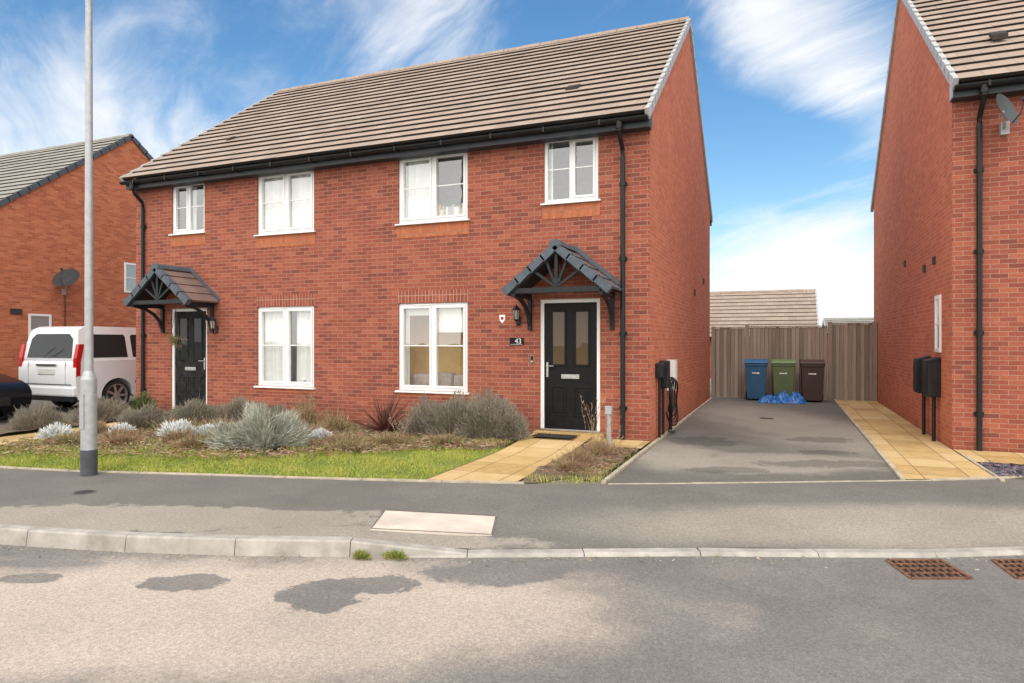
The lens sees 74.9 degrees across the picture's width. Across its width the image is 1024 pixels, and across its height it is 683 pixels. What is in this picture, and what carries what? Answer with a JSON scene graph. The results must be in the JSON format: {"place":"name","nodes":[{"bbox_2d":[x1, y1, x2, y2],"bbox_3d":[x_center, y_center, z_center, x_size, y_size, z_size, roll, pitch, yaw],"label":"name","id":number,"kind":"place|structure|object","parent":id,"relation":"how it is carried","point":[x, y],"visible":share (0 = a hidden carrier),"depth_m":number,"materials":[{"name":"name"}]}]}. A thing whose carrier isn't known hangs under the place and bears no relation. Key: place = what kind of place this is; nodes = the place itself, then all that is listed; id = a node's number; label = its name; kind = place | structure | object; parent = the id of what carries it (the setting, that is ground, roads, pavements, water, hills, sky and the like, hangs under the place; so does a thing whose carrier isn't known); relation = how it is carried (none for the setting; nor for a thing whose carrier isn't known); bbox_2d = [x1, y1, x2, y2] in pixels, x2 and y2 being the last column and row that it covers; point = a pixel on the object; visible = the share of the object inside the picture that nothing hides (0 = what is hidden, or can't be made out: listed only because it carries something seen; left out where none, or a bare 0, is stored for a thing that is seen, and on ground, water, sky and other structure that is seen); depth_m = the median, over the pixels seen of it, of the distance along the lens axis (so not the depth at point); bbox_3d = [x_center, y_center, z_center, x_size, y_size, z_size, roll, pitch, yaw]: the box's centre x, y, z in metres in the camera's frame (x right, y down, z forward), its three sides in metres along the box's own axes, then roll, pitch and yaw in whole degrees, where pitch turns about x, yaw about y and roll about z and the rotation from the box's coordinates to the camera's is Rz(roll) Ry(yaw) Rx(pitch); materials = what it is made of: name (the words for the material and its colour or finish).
{"place":"outdoors","nodes":[
{"label":"outdoors","id":0,"kind":"place"},
{"bbox_2d":[0,421,119,443],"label":"neighbour path","id":1,"kind":"structure","parent":0,"point":[13,438],"depth_m":10.88,"materials":[{"name":"stone"}]},
{"bbox_2d":[0,420,119,436],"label":"lawn","id":2,"kind":"structure","parent":0,"point":[19,433],"depth_m":11.42,"materials":[{"name":"green plant"}]},
{"bbox_2d":[0,416,117,434],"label":"planting bed","id":3,"kind":"object","parent":2,"relation":"on","point":[5,429],"visible":0.19,"depth_m":11.62,"materials":[{"name":"soil"}]},
{"bbox_2d":[7,400,70,429],"bbox_3d":[-8.257,1.268,11.692,1.036,0.492,1.055,0,0,-21],"label":"lavender bush","id":4,"kind":"object","parent":3,"relation":"on","point":[45,416],"visible":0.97,"depth_m":11.55,"materials":[{"name":"grey plant"}]},
{"bbox_2d":[67,394,131,421],"bbox_3d":[-7.886,1.244,12.816,1.090,0.538,1.182,0,0,22],"label":"lavender bush","id":5,"kind":"object","parent":3,"relation":"on","point":[110,409],"visible":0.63,"depth_m":12.71,"materials":[{"name":"grey plant"}]},
{"bbox_2d":[130,390,158,410],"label":"shrub","id":6,"kind":"object","parent":3,"relation":"on","point":[142,398],"visible":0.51,"depth_m":13.44,"materials":[{"name":"green plant"}]},
{"bbox_2d":[0,396,135,426],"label":"side driveway","id":7,"kind":"structure","parent":0,"point":[65,410],"depth_m":15.76,"materials":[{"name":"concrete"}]},
{"bbox_2d":[0,374,31,419],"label":"parked car","id":8,"kind":"object","parent":7,"relation":"on","point":[16,393],"visible":0.98,"depth_m":12.89,"materials":[{"name":"black paint"}]},
{"bbox_2d":[19,326,135,406],"bbox_3d":[-9.358,0.610,16.904,2.200,1.900,4.825,0,0,22],"label":"parked van","id":9,"kind":"object","parent":7,"relation":"on","point":[51,363],"visible":0.41,"depth_m":14.91,"materials":[{"name":"white paint"}]},
{"bbox_2d":[0,439,520,478],"bbox_3d":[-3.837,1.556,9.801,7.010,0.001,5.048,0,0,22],"label":"lawn","id":10,"kind":"structure","parent":0,"point":[403,470],"depth_m":8.45,"materials":[{"name":"green plant"}]},
{"bbox_2d":[0,418,524,461],"bbox_3d":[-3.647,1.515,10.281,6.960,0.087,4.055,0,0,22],"label":"planting bed","id":11,"kind":"object","parent":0,"point":[278,452],"visible":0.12,"depth_m":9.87,"materials":[{"name":"plant"}]},
{"bbox_2d":[33,421,73,439],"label":"dusty miller plant","id":12,"kind":"object","parent":11,"relation":"on","point":[51,430],"visible":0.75,"depth_m":10.30,"materials":[{"name":"white plant"}]},
{"bbox_2d":[35,428,79,444],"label":"dried plant","id":13,"kind":"object","parent":11,"relation":"on","point":[62,437],"visible":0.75,"depth_m":9.89,"materials":[{"name":"plant"}]},
{"bbox_2d":[75,416,110,432],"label":"dried plant","id":14,"kind":"object","parent":11,"relation":"on","point":[101,426],"visible":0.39,"depth_m":10.97,"materials":[{"name":"plant"}]},
{"bbox_2d":[97,427,145,445],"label":"dried plant","id":15,"kind":"object","parent":11,"relation":"on","point":[117,437],"visible":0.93,"depth_m":9.86,"materials":[{"name":"plant"}]},
{"bbox_2d":[107,422,135,434],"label":"dusty miller plant","id":16,"kind":"object","parent":11,"relation":"on","point":[122,425],"visible":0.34,"depth_m":10.73,"materials":[{"name":"plant"}]},
{"bbox_2d":[97,423,148,439],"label":"dried plant","id":17,"kind":"object","parent":11,"relation":"on","point":[133,431],"visible":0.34,"depth_m":10.34,"materials":[{"name":"plant"}]},
{"bbox_2d":[3,437,254,451],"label":"ground cover plants","id":18,"kind":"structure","parent":11,"relation":"on","point":[113,445],"depth_m":9.82,"materials":[{"name":"plant"}]},
{"bbox_2d":[115,400,176,429],"bbox_3d":[-6.384,1.260,11.665,1.066,0.508,1.094,0,0,22],"label":"lavender bush","id":19,"kind":"object","parent":11,"relation":"on","point":[141,417],"visible":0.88,"depth_m":11.52,"materials":[{"name":"grey plant"}]},
{"bbox_2d":[147,414,198,431],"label":"dried plant","id":20,"kind":"object","parent":11,"relation":"on","point":[192,422],"visible":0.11,"depth_m":11.13,"materials":[{"name":"plant"}]},
{"bbox_2d":[156,418,197,437],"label":"dusty miller plant","id":21,"kind":"object","parent":11,"relation":"on","point":[177,425],"visible":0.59,"depth_m":10.42,"materials":[{"name":"white plant"}]},
{"bbox_2d":[159,425,206,441],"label":"dried plant","id":22,"kind":"object","parent":11,"relation":"on","point":[177,435],"visible":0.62,"depth_m":10.08,"materials":[{"name":"plant"}]},
{"bbox_2d":[161,432,210,448],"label":"dried plant","id":23,"kind":"object","parent":11,"relation":"on","point":[191,440],"visible":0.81,"depth_m":9.57,"materials":[{"name":"plant"}]},
{"bbox_2d":[167,394,224,424],"bbox_3d":[-5.740,1.220,12.177,1.179,0.586,1.007,0,0,-9],"label":"lavender bush","id":24,"kind":"object","parent":11,"relation":"on","point":[198,408],"visible":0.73,"depth_m":12.01,"materials":[{"name":"grey plant"}]},
{"bbox_2d":[195,423,214,434],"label":"dusty miller plant","id":25,"kind":"object","parent":11,"relation":"on","point":[205,426],"visible":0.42,"depth_m":10.61,"materials":[{"name":"plant"}]},
{"bbox_2d":[189,414,237,427],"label":"dried plant","id":26,"kind":"object","parent":11,"relation":"on","point":[204,422],"visible":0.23,"depth_m":11.30,"materials":[{"name":"plant"}]},
{"bbox_2d":[199,412,251,448],"bbox_3d":[-4.012,1.268,9.626,0.986,0.493,0.995,0,0,-15],"label":"silver santolina","id":27,"kind":"object","parent":11,"relation":"on","point":[218,428],"visible":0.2,"depth_m":9.50,"materials":[{"name":"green plant"}]},
{"bbox_2d":[208,395,264,422],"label":"lavender bush","id":28,"kind":"object","parent":11,"relation":"on","point":[234,407],"visible":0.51,"depth_m":12.05,"materials":[{"name":"grey plant"}]},
{"bbox_2d":[196,398,316,452],"bbox_3d":[-3.517,1.145,9.610,1.551,0.738,1.322,0,0,5],"label":"silver santolina","id":29,"kind":"object","parent":11,"relation":"on","point":[262,428],"visible":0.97,"depth_m":9.37,"materials":[{"name":"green plant"}]},
{"bbox_2d":[261,403,289,415],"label":"lavender bush","id":30,"kind":"object","parent":11,"relation":"on","point":[279,409],"visible":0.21,"depth_m":12.27,"materials":[{"name":"plant"}]},
{"bbox_2d":[291,392,329,425],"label":"dried plant","id":31,"kind":"object","parent":11,"relation":"on","point":[313,416],"visible":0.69,"depth_m":11.92,"materials":[{"name":"plant"}]},
{"bbox_2d":[297,419,337,437],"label":"dried plant","id":32,"kind":"object","parent":11,"relation":"on","point":[324,426],"visible":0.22,"depth_m":10.56,"materials":[{"name":"plant"}]},
{"bbox_2d":[310,427,333,439],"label":"dusty miller plant","id":33,"kind":"object","parent":11,"relation":"on","point":[320,432],"visible":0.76,"depth_m":10.19,"materials":[{"name":"white plant"}]},
{"bbox_2d":[309,405,362,430],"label":"dried plant","id":34,"kind":"object","parent":11,"relation":"on","point":[335,423],"visible":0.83,"depth_m":11.21,"materials":[{"name":"plant"}]},
{"bbox_2d":[307,429,377,445],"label":"dried plant","id":35,"kind":"object","parent":11,"relation":"on","point":[333,438],"visible":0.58,"depth_m":9.78,"materials":[{"name":"plant"}]},
{"bbox_2d":[324,435,377,450],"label":"dried plant","id":36,"kind":"object","parent":11,"relation":"on","point":[352,443],"visible":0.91,"depth_m":9.40,"materials":[{"name":"plant"}]},
{"bbox_2d":[350,393,410,431],"bbox_3d":[-2.179,1.188,11.121,1.142,0.647,1.154,0,0,22],"label":"cordyline","id":37,"kind":"object","parent":11,"relation":"on","point":[384,420],"visible":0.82,"depth_m":11.11,"materials":[{"name":"brown plant"}]},
{"bbox_2d":[358,430,419,445],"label":"dried plant","id":38,"kind":"object","parent":11,"relation":"on","point":[392,439],"visible":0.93,"depth_m":9.77,"materials":[{"name":"plant"}]},
{"bbox_2d":[288,434,519,451],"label":"ground cover plants","id":39,"kind":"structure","parent":11,"relation":"on","point":[292,447],"depth_m":9.80,"materials":[{"name":"plant"}]},
{"bbox_2d":[396,392,454,435],"bbox_3d":[-1.338,1.153,10.965,1.077,0.722,1.027,0,0,22],"label":"lavender bush","id":40,"kind":"object","parent":11,"relation":"on","point":[422,410],"visible":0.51,"depth_m":10.81,"materials":[{"name":"grey plant"}]},
{"bbox_2d":[416,427,466,445],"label":"dried plant","id":41,"kind":"object","parent":11,"relation":"on","point":[449,438],"visible":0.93,"depth_m":9.85,"materials":[{"name":"plant"}]},
{"bbox_2d":[418,389,488,438],"bbox_3d":[-0.899,1.103,10.660,1.150,0.819,1.293,0,0,-39],"label":"lavender bush","id":42,"kind":"object","parent":11,"relation":"on","point":[452,409],"visible":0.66,"depth_m":10.45,"materials":[{"name":"grey plant"}]},
{"bbox_2d":[454,386,521,441],"bbox_3d":[-0.354,1.070,10.428,1.166,0.885,1.079,0,0,22],"label":"lavender bush","id":43,"kind":"object","parent":11,"relation":"on","point":[489,409],"visible":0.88,"depth_m":10.21,"materials":[{"name":"grey plant"}]},
{"bbox_2d":[487,402,531,440],"bbox_3d":[-0.036,1.192,10.289,0.776,0.644,0.741,0,0,-41],"label":"lavender bush","id":44,"kind":"object","parent":11,"relation":"on","point":[520,423],"visible":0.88,"depth_m":10.16,"materials":[{"name":"grey plant"}]},
{"bbox_2d":[0,0,895,325],"label":"sky","id":45,"kind":"structure","parent":0,"point":[791,92],"materials":[{"name":"blue"}]},
{"bbox_2d":[426,434,590,480],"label":"front path","id":46,"kind":"structure","parent":0,"point":[519,460],"depth_m":8.62,"materials":[{"name":"stone"}]},
{"bbox_2d":[532,433,577,438],"bbox_3d":[0.656,1.450,10.279,0.650,0.009,0.330,0,0,22],"label":"doormat","id":47,"kind":"object","parent":46,"relation":"on","point":[554,435],"visible":1,"depth_m":10.28,"materials":[{"name":"rubber"}]},
{"bbox_2d":[0,544,1023,682],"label":"road","id":48,"kind":"structure","parent":0,"point":[82,616],"depth_m":4.02,"materials":[{"name":"grey asphalt"}]},
{"bbox_2d":[352,548,372,559],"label":"kerb weed","id":49,"kind":"object","parent":48,"relation":"on","point":[361,554],"visible":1,"depth_m":5.15,"materials":[{"name":"green plant"}]},
{"bbox_2d":[380,547,408,560],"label":"kerb weed","id":50,"kind":"object","parent":48,"relation":"on","point":[388,555],"visible":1,"depth_m":5.15,"materials":[{"name":"green plant"}]},
{"bbox_2d":[0,545,1019,570],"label":"kerb debris","id":51,"kind":"object","parent":48,"relation":"on","point":[505,562],"visible":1,"depth_m":5.15,"materials":[{"name":"concrete"}]},
{"bbox_2d":[885,559,972,579],"bbox_3d":[3.053,1.673,4.919,0.486,0.015,0.412,0,0,0],"label":"drain grate","id":52,"kind":"object","parent":48,"relation":"on","point":[930,569],"visible":1,"depth_m":4.89,"materials":[{"name":"metal"}]},
{"bbox_2d":[991,559,1023,579],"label":"drain grate","id":53,"kind":"object","parent":48,"relation":"on","point":[1013,568],"visible":1,"depth_m":4.97,"materials":[{"name":"metal"}]},
{"bbox_2d":[0,468,1023,548],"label":"pavement","id":54,"kind":"structure","parent":0,"point":[948,514],"depth_m":6.29,"materials":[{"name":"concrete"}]},
{"bbox_2d":[79,0,97,476],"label":"street lamp","id":55,"kind":"object","parent":54,"relation":"on","point":[88,425],"visible":0.93,"depth_m":7.76,"materials":[{"name":"metal"}]},
{"bbox_2d":[371,510,495,535],"bbox_3d":[-0.672,1.610,5.846,1.033,0.111,0.609,0,0,3],"label":"service cover","id":56,"kind":"object","parent":54,"relation":"on","point":[436,523],"visible":0.74,"depth_m":5.82,"materials":[{"name":"beige concrete"}]},
{"bbox_2d":[585,439,649,447],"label":"step path","id":57,"kind":"structure","parent":0,"point":[634,443],"depth_m":9.89,"materials":[{"name":"stone"}]},
{"bbox_2d":[605,406,612,443],"bbox_3d":[1.413,1.225,9.738,0.100,0.570,0.100,0,0,22],"label":"service post","id":58,"kind":"object","parent":57,"relation":"on","point":[608,410],"visible":0.76,"depth_m":9.71,"materials":[{"name":"metal"}]},
{"bbox_2d":[458,548,797,549],"bbox_3d":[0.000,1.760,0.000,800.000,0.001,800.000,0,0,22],"label":"ground","id":59,"kind":"structure","parent":0,"point":[697,548],"depth_m":5.68,"materials":[{"name":"concrete"}]},
{"bbox_2d":[0,524,1023,557],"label":"kerb","id":60,"kind":"structure","parent":59,"relation":"on","point":[183,543],"depth_m":5.26,"materials":[{"name":"concrete"}]},
{"bbox_2d":[710,289,818,377],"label":"garage","id":61,"kind":"structure","parent":59,"relation":"on","point":[794,307],"depth_m":29.07,"materials":[{"name":"brown tile"}]},
{"bbox_2d":[822,317,873,364],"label":"outbuilding","id":62,"kind":"structure","parent":59,"relation":"on","point":[849,320],"depth_m":46.95,"materials":[{"name":"white brick"}]},
{"bbox_2d":[425,365,1020,483],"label":"terrain","id":63,"kind":"structure","parent":0,"point":[572,481],"depth_m":7.70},
{"bbox_2d":[0,134,153,378],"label":"detached house","id":64,"kind":"structure","parent":63,"relation":"on","point":[42,216],"depth_m":20.68,"materials":[{"name":"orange brick"}]},
{"bbox_2d":[28,314,51,337],"bbox_3d":[-13.967,-0.225,19.765,0.045,1.170,0.650,0,0,22],"label":"window","id":65,"kind":"structure","parent":64,"relation":"in","point":[35,321],"depth_m":19.72,"materials":[{"name":"white plastic"}]},
{"bbox_2d":[53,268,79,294],"bbox_3d":[-13.458,-1.821,20.127,0.774,0.802,0.561,0,0,22],"label":"satellite dish","id":66,"kind":"object","parent":64,"relation":"attached to","point":[65,278],"visible":1,"depth_m":20.20,"materials":[{"name":"grey metal"}]},
{"bbox_2d":[124,262,135,292],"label":"window","id":67,"kind":"structure","parent":64,"relation":"in","point":[129,268],"depth_m":22.46,"materials":[{"name":"white plastic"}]},
{"bbox_2d":[119,16,712,444],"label":"semi detached house","id":68,"kind":"structure","parent":63,"relation":"on","point":[353,244],"depth_m":12.14,"materials":[{"name":"red brick"}]},
{"bbox_2d":[167,309,186,348],"bbox_3d":[-6.516,-0.228,12.956,0.420,0.826,0.365,0,0,22],"label":"hanging basket","id":69,"kind":"object","parent":68,"relation":"hanging from","point":[174,340],"visible":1,"depth_m":12.95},
{"bbox_2d":[168,184,205,235],"bbox_3d":[-6.515,-2.685,14.065,1.140,1.410,0.855,0,0,22],"label":"window","id":70,"kind":"structure","parent":68,"relation":"in","point":[192,208],"depth_m":13.87,"materials":[{"name":"white plastic"}]},
{"bbox_2d":[171,308,206,409],"bbox_3d":[-6.622,0.375,13.750,1.000,2.110,0.120,0,0,22],"label":"door","id":71,"kind":"structure","parent":68,"relation":"in","point":[189,363],"depth_m":13.77,"materials":[{"name":"black plastic"}]},
{"bbox_2d":[254,171,315,236],"bbox_3d":[-4.317,-2.658,12.834,1.450,1.225,0.235,0,0,22],"label":"window","id":72,"kind":"structure","parent":68,"relation":"in","point":[285,201],"depth_m":12.89,"materials":[{"name":"white plastic"}]},
{"bbox_2d":[254,306,315,388],"bbox_3d":[-4.200,0.160,13.121,1.600,1.900,0.855,0,0,22],"label":"window","id":73,"kind":"structure","parent":68,"relation":"in","point":[285,334],"depth_m":12.92,"materials":[{"name":"white plastic"}]},
{"bbox_2d":[395,152,469,225],"bbox_3d":[-1.242,-2.610,11.914,1.600,1.560,0.855,0,0,22],"label":"window","id":74,"kind":"structure","parent":68,"relation":"in","point":[433,189],"depth_m":11.83,"materials":[{"name":"white plastic"}]},
{"bbox_2d":[395,302,469,394],"bbox_3d":[-1.242,0.160,11.914,1.600,1.900,0.855,0,0,22],"label":"window","id":75,"kind":"structure","parent":68,"relation":"in","point":[433,337],"depth_m":11.84,"materials":[{"name":"white plastic"}]},
{"bbox_2d":[512,304,520,326],"bbox_3d":[0.080,-0.425,10.867,0.130,0.369,0.194,0,0,22],"label":"wall lantern","id":76,"kind":"object","parent":68,"relation":"attached to","point":[516,309],"depth_m":10.82,"materials":[{"name":"black plastic"}]},
{"bbox_2d":[510,338,523,344],"bbox_3d":[0.076,0.000,10.963,0.240,0.120,0.018,0,0,22],"label":"house number sign","id":77,"kind":"object","parent":68,"relation":"attached to","point":[516,341],"visible":1,"depth_m":10.95,"materials":[{"name":"black paint"}]},
{"bbox_2d":[539,298,599,432],"bbox_3d":[0.929,0.375,10.670,1.000,2.110,0.120,0,0,22],"label":"door","id":78,"kind":"structure","parent":68,"relation":"in","point":[570,328],"depth_m":10.68,"materials":[{"name":"black paint"}]},
{"bbox_2d":[540,137,600,205],"bbox_3d":[1.073,-2.685,10.970,1.140,1.410,0.855,0,0,22],"label":"window","id":79,"kind":"structure","parent":68,"relation":"in","point":[571,166],"depth_m":11.32,"materials":[{"name":"white plastic"}]},
{"bbox_2d":[655,360,678,437],"bbox_3d":[2.579,0.935,11.028,0.230,1.250,1.130,0,0,22],"label":"car charger","id":80,"kind":"object","parent":68,"relation":"attached to","point":[662,372],"visible":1,"depth_m":10.86,"materials":[{"name":"black plastic"}]},
{"bbox_2d":[667,360,676,430],"bbox_3d":[2.802,0.940,11.688,0.145,1.240,0.280,0,0,22],"label":"meter box","id":81,"kind":"object","parent":68,"relation":"attached to","point":[673,368],"visible":0.41,"depth_m":11.56,"materials":[{"name":"white plastic"}]},
{"bbox_2d":[0,397,1021,483],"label":"path edging","id":82,"kind":"object","parent":63,"relation":"on","point":[626,464],"visible":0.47,"depth_m":7.70,"materials":[{"name":"concrete"}]},
{"bbox_2d":[522,445,637,482],"bbox_3d":[0.944,1.521,8.404,0.800,0.074,2.523,0,0,22],"label":"planting bed","id":83,"kind":"object","parent":63,"relation":"on","point":[559,474],"visible":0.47,"depth_m":7.75,"materials":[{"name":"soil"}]},
{"bbox_2d":[548,448,597,472],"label":"heather plant","id":84,"kind":"object","parent":83,"relation":"on","point":[565,463],"visible":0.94,"depth_m":7.89,"materials":[{"name":"plant"}]},
{"bbox_2d":[524,447,635,482],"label":"ground cover plants","id":85,"kind":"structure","parent":83,"relation":"on","point":[624,459],"depth_m":7.53,"materials":[{"name":"plant"}]},
{"bbox_2d":[550,444,610,463],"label":"heather plant","id":86,"kind":"object","parent":83,"relation":"on","point":[583,456],"visible":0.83,"depth_m":8.31,"materials":[{"name":"plant"}]},
{"bbox_2d":[575,437,617,449],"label":"heather plant","id":87,"kind":"object","parent":83,"relation":"on","point":[587,442],"visible":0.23,"depth_m":9.28,"materials":[{"name":"plant"}]},
{"bbox_2d":[574,432,622,456],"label":"heather plant","id":88,"kind":"object","parent":83,"relation":"on","point":[600,449],"visible":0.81,"depth_m":8.79,"materials":[{"name":"plant"}]},
{"bbox_2d":[580,391,616,444],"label":"dry stems","id":89,"kind":"object","parent":83,"relation":"on","point":[594,419],"visible":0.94,"depth_m":9.53,"materials":[{"name":"plant"}]},
{"bbox_2d":[870,0,1023,452],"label":"detached house","id":90,"kind":"structure","parent":63,"relation":"on","point":[947,204],"depth_m":9.95,"materials":[{"name":"red brick"}]},
{"bbox_2d":[913,356,930,434],"bbox_3d":[6.882,0.900,11.233,0.198,1.320,0.420,0,0,22],"label":"meter box","id":91,"kind":"object","parent":90,"relation":"attached to","point":[917,374],"visible":0.71,"depth_m":11.11,"materials":[{"name":"black plastic"}]},
{"bbox_2d":[922,357,940,440],"bbox_3d":[6.579,0.900,10.492,0.198,1.320,0.420,0,0,22],"label":"meter box","id":92,"kind":"object","parent":90,"relation":"attached to","point":[931,377],"visible":0.98,"depth_m":10.33,"materials":[{"name":"black plastic"}]},
{"bbox_2d":[934,295,940,352],"bbox_3d":[6.659,-0.275,10.427,0.045,0.890,0.380,0,0,22],"label":"window","id":93,"kind":"structure","parent":90,"relation":"in","point":[937,299],"depth_m":10.48,"materials":[{"name":"white plastic"}]},
{"bbox_2d":[996,94,1023,136],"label":"satellite dish","id":94,"kind":"object","parent":90,"relation":"attached to","point":[1007,109],"visible":1,"depth_m":9.10,"materials":[{"name":"grey metal"}]},
{"bbox_2d":[608,397,898,482],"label":"driveway","id":95,"kind":"structure","parent":0,"point":[726,439],"depth_m":9.63,"materials":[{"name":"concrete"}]},
{"bbox_2d":[744,359,767,398],"bbox_3d":[6.515,1.015,17.826,0.584,1.090,0.743,0,0,20],"label":"wheelie bin","id":96,"kind":"object","parent":95,"relation":"on","point":[756,371],"visible":0.91,"depth_m":17.55,"materials":[{"name":"plastic"}]},
{"bbox_2d":[757,395,777,402],"bbox_3d":[6.550,1.455,16.983,0.593,0.198,0.385,0,0,22],"label":"crumpled bag","id":97,"kind":"object","parent":95,"relation":"on","point":[767,399],"visible":0.97,"depth_m":16.93,"materials":[{"name":"blue plastic"}]},
{"bbox_2d":[771,359,795,395],"bbox_3d":[7.162,1.015,17.595,0.584,1.090,0.743,0,0,23],"label":"wheelie bin","id":98,"kind":"object","parent":95,"relation":"on","point":[783,374],"visible":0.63,"depth_m":17.31,"materials":[{"name":"plastic"}]},
{"bbox_2d":[774,390,807,403],"bbox_3d":[6.982,1.390,16.898,0.907,0.328,0.443,0,0,22],"label":"crumpled bag","id":99,"kind":"object","parent":95,"relation":"on","point":[784,397],"visible":0.85,"depth_m":16.75,"materials":[{"name":"blue plastic"}]},
{"bbox_2d":[711,321,876,400],"bbox_3d":[7.555,0.520,18.110,4.130,2.080,0.145,0,0,22],"label":"timber fence","id":100,"kind":"object","parent":95,"relation":"on","point":[852,361],"visible":0.78,"depth_m":18.00,"materials":[{"name":"brown wood"}]},
{"bbox_2d":[799,359,825,400],"bbox_3d":[7.775,1.015,17.312,0.584,1.090,0.743,0,0,21],"label":"wheelie bin","id":101,"kind":"object","parent":95,"relation":"on","point":[812,375],"visible":0.86,"depth_m":17.03,"materials":[{"name":"plastic"}]},
{"bbox_2d":[837,400,993,478],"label":"side path","id":102,"kind":"structure","parent":0,"point":[909,450],"depth_m":9.85,"materials":[{"name":"stone"}]},
{"bbox_2d":[953,449,1023,463],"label":"entrance path","id":103,"kind":"structure","parent":0,"point":[998,457],"depth_m":8.98,"materials":[{"name":"stone"}]},
{"label":"neighbour lawn","id":104,"kind":"structure","parent":0,"visible":0},
{"bbox_2d":[980,463,1023,477],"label":"slate bed","id":105,"kind":"object","parent":104,"relation":"on","point":[993,469],"visible":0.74,"depth_m":8.15,"materials":[{"name":"stone"}]},
{"bbox_2d":[981,460,1023,476],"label":"slate chippings","id":106,"kind":"object","parent":105,"relation":"on","point":[1014,469],"visible":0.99,"depth_m":8.04,"materials":[{"name":"gravel"}]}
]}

